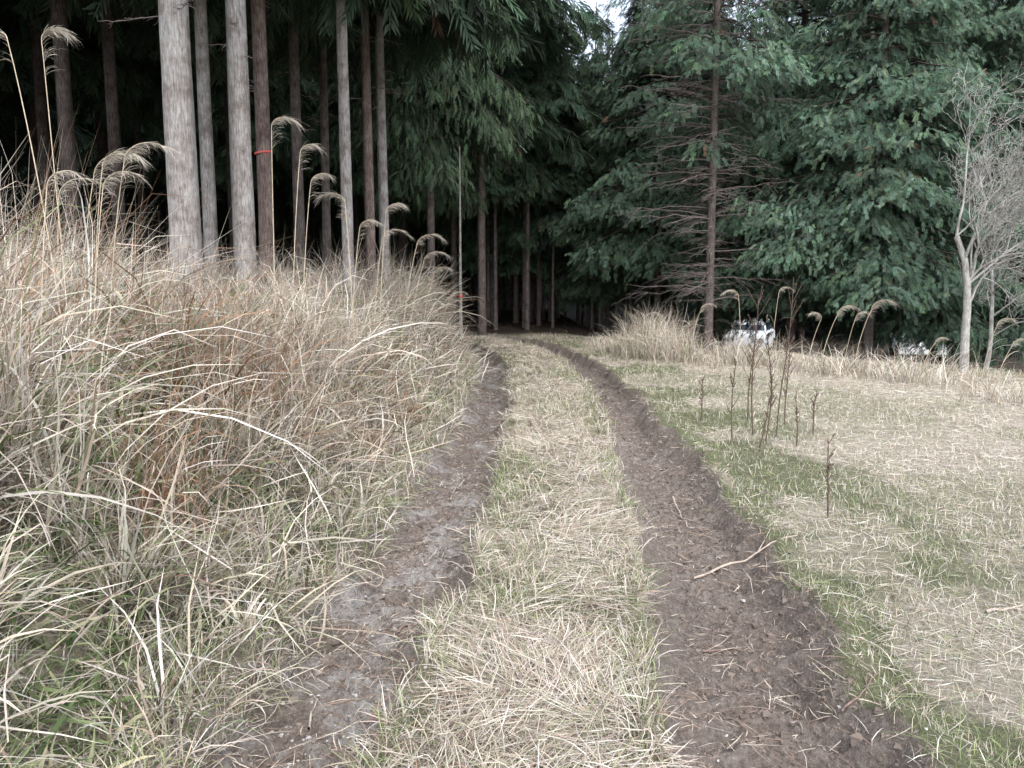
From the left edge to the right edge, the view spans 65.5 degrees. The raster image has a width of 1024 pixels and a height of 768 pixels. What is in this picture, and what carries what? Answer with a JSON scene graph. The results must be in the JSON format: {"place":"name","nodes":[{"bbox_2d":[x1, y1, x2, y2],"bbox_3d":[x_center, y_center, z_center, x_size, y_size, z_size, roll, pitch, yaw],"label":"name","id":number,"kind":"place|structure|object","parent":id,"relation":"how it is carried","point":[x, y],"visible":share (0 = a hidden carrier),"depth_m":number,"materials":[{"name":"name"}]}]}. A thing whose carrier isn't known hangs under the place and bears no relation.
{"place":"outdoors","nodes":[
{"label":"outdoors","id":0,"kind":"place"},
{"bbox_2d":[0,245,1023,767],"bbox_3d":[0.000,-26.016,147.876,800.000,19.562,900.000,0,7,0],"label":"ground","id":1,"kind":"structure","parent":0,"point":[794,659],"depth_m":3.88,"materials":[{"name":"soil"}]},
{"bbox_2d":[0,115,22,149],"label":"cedar tree","id":2,"kind":"object","parent":1,"relation":"on","point":[8,128],"visible":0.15,"depth_m":19.85,"materials":[{"name":"green plant"}]},
{"bbox_2d":[0,143,32,207],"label":"cedar tree","id":3,"kind":"object","parent":1,"relation":"on","point":[18,191],"visible":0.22,"depth_m":28.80,"materials":[{"name":"green plant"}]},
{"bbox_2d":[0,0,54,94],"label":"cedar tree","id":4,"kind":"object","parent":1,"relation":"on","point":[21,26],"visible":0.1,"depth_m":13.55,"materials":[{"name":"green plant"}]},
{"bbox_2d":[0,83,56,141],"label":"cedar tree","id":5,"kind":"object","parent":1,"relation":"on","point":[5,102],"visible":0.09,"depth_m":17.24,"materials":[{"name":"green plant"}]},
{"bbox_2d":[0,29,77,455],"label":"pampas stalk","id":6,"kind":"object","parent":1,"relation":"on","point":[2,34],"visible":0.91,"depth_m":3.54,"materials":[{"name":"plant"}]},
{"bbox_2d":[0,25,80,356],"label":"pampas stalk","id":7,"kind":"object","parent":1,"relation":"on","point":[53,31],"visible":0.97,"depth_m":3.68,"materials":[{"name":"plant"}]},
{"bbox_2d":[0,167,87,259],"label":"cedar tree","id":8,"kind":"object","parent":1,"relation":"on","point":[11,208],"visible":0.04,"depth_m":30.96,"materials":[{"name":"green plant"}]},
{"bbox_2d":[0,6,94,129],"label":"cedar tree","id":9,"kind":"object","parent":1,"relation":"on","point":[14,95],"visible":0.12,"depth_m":15.37,"materials":[{"name":"green plant"}]},
{"bbox_2d":[0,105,95,179],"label":"cedar tree","id":10,"kind":"object","parent":1,"relation":"on","point":[20,162],"visible":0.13,"depth_m":24.16,"materials":[{"name":"brown plant"}]},
{"bbox_2d":[32,168,88,483],"bbox_3d":[-1.935,-0.221,3.285,0.708,1.322,0.358,3,8,19],"label":"pampas stalk","id":11,"kind":"object","parent":1,"relation":"on","point":[61,174],"visible":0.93,"depth_m":3.31,"materials":[{"name":"plant"}]},
{"bbox_2d":[50,0,83,272],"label":"cedar tree","id":12,"kind":"object","parent":1,"relation":"on","point":[66,128],"visible":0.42,"depth_m":9.60,"materials":[{"name":"brown plant"}]},
{"bbox_2d":[0,11,162,263],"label":"cedar tree","id":13,"kind":"object","parent":1,"relation":"on","point":[31,117],"visible":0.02,"depth_m":17.32,"materials":[{"name":"brown plant"}]},
{"bbox_2d":[4,106,164,265],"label":"cedar tree","id":14,"kind":"object","parent":1,"relation":"on","point":[24,171],"visible":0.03,"depth_m":28.78,"materials":[{"name":"brown plant"}]},
{"bbox_2d":[3,114,166,263],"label":"cedar tree","id":15,"kind":"object","parent":1,"relation":"on","point":[95,218],"visible":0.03,"depth_m":31.50,"materials":[{"name":"green plant"}]},
{"bbox_2d":[14,0,159,265],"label":"cedar tree","id":16,"kind":"object","parent":1,"relation":"on","point":[44,151],"visible":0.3,"depth_m":12.97,"materials":[{"name":"brown plant"}]},
{"bbox_2d":[0,0,196,130],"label":"cedar tree","id":17,"kind":"object","parent":1,"relation":"on","point":[79,56],"visible":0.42,"depth_m":14.21,"materials":[{"name":"green plant"}]},
{"bbox_2d":[37,171,165,456],"bbox_3d":[-1.976,-0.306,3.764,0.724,1.380,0.153,1,7,4],"label":"pampas stalk","id":18,"kind":"object","parent":1,"relation":"on","point":[112,174],"visible":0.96,"depth_m":3.69,"materials":[{"name":"plant"}]},
{"bbox_2d":[40,148,167,435],"bbox_3d":[-2.111,-0.418,4.013,0.902,1.484,0.181,1,8,8],"label":"pampas stalk","id":19,"kind":"object","parent":1,"relation":"on","point":[111,157],"visible":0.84,"depth_m":3.89,"materials":[{"name":"plant"}]},
{"bbox_2d":[4,39,217,280],"bbox_3d":[-8.842,-9.397,18.087,5.984,15.849,6.152,-2,8,-16],"label":"cedar tree","id":20,"kind":"object","parent":1,"relation":"on","point":[140,171],"visible":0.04,"depth_m":18.59,"materials":[{"name":"brown plant"}]},
{"bbox_2d":[77,152,156,380],"bbox_3d":[-2.312,-0.479,4.272,0.823,1.502,0.306,0,7,0],"label":"pampas stalk","id":21,"kind":"object","parent":1,"relation":"on","point":[99,163],"visible":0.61,"depth_m":4.28,"materials":[{"name":"plant"}]},
{"bbox_2d":[25,95,212,275],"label":"cedar tree","id":22,"kind":"object","parent":1,"relation":"on","point":[101,142],"visible":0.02,"depth_m":20.05,"materials":[{"name":"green plant"}]},
{"bbox_2d":[76,127,166,268],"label":"cedar tree","id":23,"kind":"object","parent":1,"relation":"on","point":[159,217],"visible":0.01,"depth_m":31.70,"materials":[{"name":"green plant"}]},
{"bbox_2d":[54,142,200,452],"bbox_3d":[-1.850,-0.388,3.887,0.609,1.512,0.389,-1,8,-9],"label":"pampas stalk","id":24,"kind":"object","parent":1,"relation":"on","point":[128,154],"visible":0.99,"depth_m":3.72,"materials":[{"name":"plant"}]},
{"bbox_2d":[85,123,170,276],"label":"cedar tree","id":25,"kind":"object","parent":1,"relation":"on","point":[167,223],"visible":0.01,"depth_m":30.17,"materials":[{"name":"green plant"}]},
{"bbox_2d":[73,107,223,262],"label":"cedar tree","id":26,"kind":"object","parent":1,"relation":"on","point":[150,172],"visible":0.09,"depth_m":27.30,"materials":[{"name":"green plant"}]},
{"bbox_2d":[11,0,286,278],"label":"cedar tree","id":27,"kind":"object","parent":1,"relation":"on","point":[111,92],"visible":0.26,"depth_m":10.70,"materials":[{"name":"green plant"}]},
{"bbox_2d":[104,0,205,320],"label":"cedar tree","id":28,"kind":"object","parent":1,"relation":"on","point":[178,107],"visible":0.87,"depth_m":6.70,"materials":[{"name":"grey plant"}]},
{"bbox_2d":[67,0,281,90],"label":"cedar tree","id":29,"kind":"object","parent":1,"relation":"on","point":[143,36],"visible":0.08,"depth_m":13.60,"materials":[{"name":"green plant"}]},
{"bbox_2d":[75,2,301,283],"bbox_3d":[-5.278,-9.647,14.954,6.669,17.185,6.487,2,8,13],"label":"cedar tree","id":30,"kind":"object","parent":1,"relation":"on","point":[229,198],"visible":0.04,"depth_m":15.38,"materials":[{"name":"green plant"}]},
{"bbox_2d":[69,21,319,273],"bbox_3d":[-7.081,-9.376,17.049,6.419,16.086,6.644,2,8,12],"label":"cedar tree","id":31,"kind":"object","parent":1,"relation":"on","point":[217,92],"visible":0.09,"depth_m":16.93,"materials":[{"name":"green plant"}]},
{"bbox_2d":[120,109,274,262],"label":"cedar tree","id":32,"kind":"object","parent":1,"relation":"on","point":[216,146],"visible":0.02,"depth_m":25.56,"materials":[{"name":"green plant"}]},
{"bbox_2d":[149,180,279,243],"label":"cedar tree","id":33,"kind":"object","parent":1,"relation":"on","point":[224,218],"visible":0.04,"depth_m":33.47,"materials":[{"name":"green plant"}]},
{"bbox_2d":[156,192,292,271],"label":"cedar tree","id":34,"kind":"object","parent":1,"relation":"on","point":[228,243],"visible":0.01,"depth_m":35.33,"materials":[{"name":"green plant"}]},
{"bbox_2d":[39,0,416,291],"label":"cedar tree","id":35,"kind":"object","parent":1,"relation":"on","point":[207,168],"visible":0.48,"depth_m":9.18,"materials":[{"name":"grey plant"}]},
{"bbox_2d":[199,0,257,321],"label":"cedar tree","id":36,"kind":"object","parent":1,"relation":"on","point":[242,191],"visible":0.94,"depth_m":7.31,"materials":[{"name":"grey plant"}]},
{"bbox_2d":[0,266,462,767],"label":"bamboo grass","id":37,"kind":"structure","parent":1,"relation":"on","point":[67,705],"depth_m":2.82,"materials":[{"name":"plant"}]},
{"bbox_2d":[128,78,334,201],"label":"cedar tree","id":38,"kind":"object","parent":1,"relation":"on","point":[282,153],"visible":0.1,"depth_m":25.17,"materials":[{"name":"green plant"}]},
{"bbox_2d":[82,0,415,302],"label":"cedar tree","id":39,"kind":"object","parent":1,"relation":"on","point":[262,153],"visible":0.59,"depth_m":8.91,"materials":[{"name":"foliage"},{"name":"dark bark"},{"name":"grey bark"}]},
{"bbox_2d":[0,99,503,767],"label":"tall dry grass","id":40,"kind":"structure","parent":1,"relation":"on","point":[288,391],"depth_m":3.72,"materials":[{"name":"plant"}]},
{"bbox_2d":[226,77,335,277],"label":"cedar tree","id":41,"kind":"object","parent":1,"relation":"on","point":[309,246],"visible":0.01,"depth_m":30.45,"materials":[{"name":"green plant"}]},
{"bbox_2d":[268,143,324,356],"bbox_3d":[-1.667,-0.816,5.899,0.669,1.907,0.251,-2,8,-16],"label":"pampas stalk","id":42,"kind":"object","parent":1,"relation":"on","point":[311,146],"visible":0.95,"depth_m":5.81,"materials":[{"name":"plant"}]},
{"bbox_2d":[271,114,322,350],"bbox_3d":[-1.414,-0.823,5.576,0.420,2.029,0.302,-7,10,-44],"label":"pampas stalk","id":43,"kind":"object","parent":1,"relation":"on","point":[282,118],"visible":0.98,"depth_m":5.40,"materials":[{"name":"plant"}]},
{"bbox_2d":[254,189,341,273],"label":"cedar tree","id":44,"kind":"object","parent":1,"relation":"on","point":[320,235],"depth_m":35.04,"materials":[{"name":"green plant"}]},
{"bbox_2d":[255,185,340,275],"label":"cedar tree","id":45,"kind":"object","parent":1,"relation":"on","point":[334,245],"depth_m":34.66,"materials":[{"name":"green plant"}]},
{"bbox_2d":[266,0,354,319],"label":"cedar tree","id":46,"kind":"object","parent":1,"relation":"on","point":[344,121],"visible":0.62,"depth_m":9.27,"materials":[{"name":"grey plant"}]},
{"bbox_2d":[285,173,335,371],"bbox_3d":[-1.697,-0.755,6.156,0.750,1.715,0.678,0,7,0],"label":"pampas stalk","id":47,"kind":"object","parent":1,"relation":"on","point":[320,174],"visible":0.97,"depth_m":6.09,"materials":[{"name":"plant"}]},
{"bbox_2d":[141,0,485,287],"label":"cedar tree","id":48,"kind":"object","parent":1,"relation":"on","point":[295,94],"visible":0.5,"depth_m":11.36,"materials":[{"name":"green plant"}]},
{"bbox_2d":[254,105,377,274],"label":"cedar tree","id":49,"kind":"object","parent":1,"relation":"on","point":[279,223],"visible":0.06,"depth_m":31.66,"materials":[{"name":"green plant"}]},
{"bbox_2d":[218,19,434,280],"bbox_3d":[-2.625,-8.406,12.099,6.020,15.743,5.986,0,7,0],"label":"cedar tree","id":50,"kind":"object","parent":1,"relation":"on","point":[325,184],"visible":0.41,"depth_m":12.65,"materials":[{"name":"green plant"}]},
{"bbox_2d":[270,71,392,270],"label":"cedar tree","id":51,"kind":"object","parent":1,"relation":"on","point":[313,153],"visible":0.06,"depth_m":26.23,"materials":[{"name":"green plant"}]},
{"bbox_2d":[315,191,356,371],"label":"pampas stalk","id":52,"kind":"object","parent":1,"relation":"on","point":[331,193],"visible":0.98,"depth_m":6.24,"materials":[{"name":"plant"}]},
{"bbox_2d":[282,61,416,276],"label":"cedar tree","id":53,"kind":"object","parent":1,"relation":"on","point":[358,208],"visible":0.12,"depth_m":26.76,"materials":[{"name":"green plant"}]},
{"bbox_2d":[281,196,436,280],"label":"cedar tree","id":54,"kind":"object","parent":1,"relation":"on","point":[363,244],"visible":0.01,"depth_m":32.08,"materials":[{"name":"green plant"}]},
{"bbox_2d":[312,55,407,279],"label":"cedar tree","id":55,"kind":"object","parent":1,"relation":"on","point":[403,237],"visible":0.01,"depth_m":25.38,"materials":[{"name":"green plant"}]},
{"bbox_2d":[335,79,398,280],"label":"cedar tree","id":56,"kind":"object","parent":1,"relation":"on","point":[395,243],"depth_m":30.36,"materials":[{"name":"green plant"}]},
{"bbox_2d":[361,203,407,390],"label":"pampas stalk","id":57,"kind":"object","parent":1,"relation":"on","point":[398,204],"visible":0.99,"depth_m":7.21,"materials":[{"name":"plant"}]},
{"bbox_2d":[246,0,554,299],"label":"cedar tree","id":58,"kind":"object","parent":1,"relation":"on","point":[458,22],"visible":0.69,"depth_m":11.11,"materials":[{"name":"foliage"},{"name":"dark bark"},{"name":"grey bark"}]},
{"bbox_2d":[363,199,449,286],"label":"cedar tree","id":59,"kind":"object","parent":1,"relation":"on","point":[420,247],"depth_m":34.37,"materials":[{"name":"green plant"}]},
{"bbox_2d":[376,203,476,314],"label":"cedar tree","id":60,"kind":"object","parent":1,"relation":"on","point":[439,249],"visible":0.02,"depth_m":31.59,"materials":[{"name":"green plant"}]},
{"bbox_2d":[1,64,852,331],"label":"distant wood","id":61,"kind":"object","parent":1,"relation":"on","point":[467,286],"depth_m":49.28,"materials":[{"name":"black plant"}]},
{"bbox_2d":[319,10,542,302],"bbox_3d":[-1.723,-8.753,17.003,4.826,16.364,4.702,0,7,0],"label":"cedar tree","id":62,"kind":"object","parent":1,"relation":"on","point":[416,166],"visible":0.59,"depth_m":16.68,"materials":[{"name":"green plant"}]},
{"bbox_2d":[351,65,549,324],"bbox_3d":[-1.791,-10.119,23.622,6.677,17.351,6.198,-3,8,-24],"label":"cedar tree","id":63,"kind":"object","parent":1,"relation":"on","point":[453,225],"visible":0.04,"depth_m":24.15,"materials":[{"name":"green plant"}]},
{"bbox_2d":[410,205,498,318],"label":"cedar tree","id":64,"kind":"object","parent":1,"relation":"on","point":[440,222],"visible":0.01,"depth_m":28.07,"materials":[{"name":"green plant"}]},
{"bbox_2d":[357,0,557,318],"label":"cedar tree","id":65,"kind":"object","parent":1,"relation":"on","point":[381,137],"visible":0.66,"depth_m":11.79,"materials":[{"name":"grey plant"}]},
{"bbox_2d":[458,146,462,349],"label":"cedar tree","id":66,"kind":"object","parent":1,"relation":"on","point":[460,284],"visible":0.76,"depth_m":15.21,"materials":[{"name":"grey plant"}]},
{"bbox_2d":[439,196,508,325],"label":"conifer tree","id":67,"kind":"object","parent":1,"relation":"on","point":[488,276],"visible":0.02,"depth_m":24.77,"materials":[{"name":"brown plant"}]},
{"bbox_2d":[375,0,607,335],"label":"cedar tree","id":68,"kind":"object","parent":1,"relation":"on","point":[580,20],"visible":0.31,"depth_m":19.61,"materials":[{"name":"green plant"}]},
{"bbox_2d":[490,208,492,323],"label":"conifer tree","id":69,"kind":"object","parent":1,"relation":"on","point":[491,292],"visible":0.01,"depth_m":25.51,"materials":[{"name":"brown plant"}]},
{"bbox_2d":[423,39,564,329],"bbox_3d":[-0.547,-7.167,22.279,4.432,11.740,4.557,2,8,13],"label":"conifer tree","id":70,"kind":"object","parent":1,"relation":"on","point":[505,190],"visible":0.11,"depth_m":21.18,"materials":[{"name":"green plant"}]},
{"bbox_2d":[475,207,518,322],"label":"conifer tree","id":71,"kind":"object","parent":1,"relation":"on","point":[515,303],"depth_m":25.96,"materials":[{"name":"brown plant"}]},
{"bbox_2d":[311,333,704,767],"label":"track strip grass","id":72,"kind":"structure","parent":1,"relation":"on","point":[540,719],"depth_m":3.15,"materials":[{"name":"plant"}]},
{"bbox_2d":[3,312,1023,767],"bbox_3d":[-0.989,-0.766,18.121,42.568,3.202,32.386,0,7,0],"label":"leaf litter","id":73,"kind":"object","parent":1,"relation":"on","point":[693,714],"visible":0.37,"depth_m":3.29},
{"bbox_2d":[450,73,582,321],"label":"cypress tree","id":74,"kind":"object","parent":1,"relation":"on","point":[506,260],"visible":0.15,"depth_m":25.41,"materials":[{"name":"green plant"}]},
{"bbox_2d":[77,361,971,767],"bbox_3d":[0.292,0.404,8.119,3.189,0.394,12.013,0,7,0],"label":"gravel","id":75,"kind":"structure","parent":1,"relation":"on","point":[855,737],"depth_m":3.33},
{"bbox_2d":[485,71,574,324],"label":"conifer tree","id":76,"kind":"object","parent":1,"relation":"on","point":[538,304],"visible":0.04,"depth_m":23.83,"materials":[{"name":"green plant"}]},
{"bbox_2d":[460,15,611,327],"bbox_3d":[0.406,-7.895,22.435,4.964,13.150,5.104,5,9,34],"label":"conifer tree","id":77,"kind":"object","parent":1,"relation":"on","point":[569,88],"visible":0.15,"depth_m":21.56,"materials":[{"name":"green plant"}]},
{"bbox_2d":[475,0,607,329],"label":"conifer tree","id":78,"kind":"object","parent":1,"relation":"on","point":[558,103],"visible":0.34,"depth_m":21.02,"materials":[{"name":"green plant"}]},
{"bbox_2d":[497,55,607,327],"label":"conifer tree","id":79,"kind":"object","parent":1,"relation":"on","point":[536,238],"visible":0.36,"depth_m":22.27,"materials":[{"name":"green plant"}]},
{"bbox_2d":[538,2,628,329],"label":"conifer tree","id":80,"kind":"object","parent":1,"relation":"on","point":[596,76],"visible":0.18,"depth_m":22.52,"materials":[{"name":"green plant"}]},
{"bbox_2d":[541,38,653,332],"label":"cypress tree","id":81,"kind":"object","parent":1,"relation":"on","point":[574,295],"visible":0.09,"depth_m":24.52,"materials":[{"name":"green plant"}]},
{"bbox_2d":[578,41,647,333],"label":"conifer tree","id":82,"kind":"object","parent":1,"relation":"on","point":[625,299],"depth_m":23.86,"materials":[{"name":"green plant"}]},
{"bbox_2d":[563,20,665,334],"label":"conifer tree","id":83,"kind":"object","parent":1,"relation":"on","point":[630,291],"visible":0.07,"depth_m":22.31,"materials":[{"name":"green plant"}]},
{"bbox_2d":[579,30,696,324],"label":"conifer tree","id":84,"kind":"object","parent":1,"relation":"on","point":[647,299],"visible":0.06,"depth_m":21.76,"materials":[{"name":"green plant"}]},
{"bbox_2d":[545,0,771,332],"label":"cypress tree","id":85,"kind":"object","parent":1,"relation":"on","point":[657,254],"visible":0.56,"depth_m":19.95,"materials":[{"name":"green plant"}]},
{"bbox_2d":[578,0,785,342],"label":"cypress tree","id":86,"kind":"object","parent":1,"relation":"on","point":[665,296],"visible":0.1,"depth_m":23.37,"materials":[{"name":"green plant"}]},
{"bbox_2d":[612,0,822,350],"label":"cypress tree","id":87,"kind":"object","parent":1,"relation":"on","point":[721,52],"visible":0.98,"depth_m":15.42,"materials":[{"name":"green plant"}]},
{"bbox_2d":[693,535,796,579],"bbox_3d":[1.251,0.929,4.380,0.659,0.174,0.139,-3,8,-20],"label":"fallen stick","id":88,"kind":"object","parent":1,"relation":"on","point":[722,566],"visible":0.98,"depth_m":4.30,"materials":[{"name":"brown wood"}]},
{"bbox_2d":[724,318,774,349],"bbox_3d":[10.206,-2.036,34.016,1.720,1.450,3.904,3,8,24],"label":"parked car","id":89,"kind":"object","parent":1,"relation":"on","point":[759,334],"visible":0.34,"depth_m":32.59,"materials":[{"name":"white metal"}]},
{"bbox_2d":[741,285,769,434],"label":"dead weed","id":90,"kind":"object","parent":1,"relation":"on","point":[752,378],"visible":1,"depth_m":7.17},
{"bbox_2d":[776,274,803,436],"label":"dead weed","id":91,"kind":"object","parent":1,"relation":"on","point":[787,345],"visible":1,"depth_m":7.06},
{"bbox_2d":[578,299,1023,405],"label":"rough grass","id":92,"kind":"structure","parent":1,"relation":"on","point":[642,344],"depth_m":13.04,"materials":[{"name":"plant"}]},
{"bbox_2d":[655,0,955,351],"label":"cypress tree","id":93,"kind":"object","parent":1,"relation":"on","point":[777,140],"visible":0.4,"depth_m":16.86,"materials":[{"name":"green plant"}]},
{"bbox_2d":[686,0,938,355],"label":"cypress tree","id":94,"kind":"object","parent":1,"relation":"on","point":[804,317],"visible":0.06,"depth_m":21.00,"materials":[{"name":"green plant"}]},
{"bbox_2d":[821,434,834,517],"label":"dead weed","id":95,"kind":"object","parent":1,"relation":"on","point":[827,471],"visible":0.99,"depth_m":4.76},
{"bbox_2d":[723,0,1023,359],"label":"cypress tree","id":96,"kind":"object","parent":1,"relation":"on","point":[903,185],"visible":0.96,"depth_m":14.63,"materials":[{"name":"green plant"}]},
{"bbox_2d":[802,0,1023,364],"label":"cypress tree","id":97,"kind":"object","parent":1,"relation":"on","point":[928,330],"visible":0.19,"depth_m":16.86,"materials":[{"name":"green plant"}]},
{"bbox_2d":[889,332,946,360],"bbox_3d":[16.279,-1.928,32.013,1.720,1.750,3.904,3,8,20],"label":"parked car","id":98,"kind":"object","parent":1,"relation":"on","point":[892,351],"visible":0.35,"depth_m":30.55,"materials":[{"name":"white metal"}]},
{"bbox_2d":[882,0,1023,368],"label":"cypress tree","id":99,"kind":"object","parent":1,"relation":"on","point":[1000,57],"visible":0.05,"depth_m":19.00,"materials":[{"name":"green plant"}]},
{"bbox_2d":[901,0,1023,370],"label":"cypress tree","id":100,"kind":"object","parent":1,"relation":"on","point":[1012,72],"visible":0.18,"depth_m":16.63,"materials":[{"name":"green plant"}]},
{"bbox_2d":[936,62,1023,371],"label":"bare tree","id":101,"kind":"object","parent":1,"relation":"on","point":[969,278],"visible":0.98,"depth_m":11.76,"materials":[{"name":"grey plant"}]},
{"bbox_2d":[936,144,1023,368],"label":"bare tree","id":102,"kind":"object","parent":1,"relation":"on","point":[991,290],"visible":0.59,"depth_m":12.67,"materials":[{"name":"grey plant"}]},
{"bbox_2d":[961,89,1023,225],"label":"bare tree","id":103,"kind":"object","parent":1,"relation":"on","point":[999,164],"visible":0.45,"depth_m":12.49,"materials":[{"name":"grey plant"}]},
{"bbox_2d":[511,332,1023,767],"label":"meadow grass","id":104,"kind":"structure","parent":0,"point":[938,468],"depth_m":5.23,"materials":[{"name":"plant"}]},
{"bbox_2d":[559,0,1004,81],"label":"sky","id":105,"kind":"structure","parent":0,"point":[592,3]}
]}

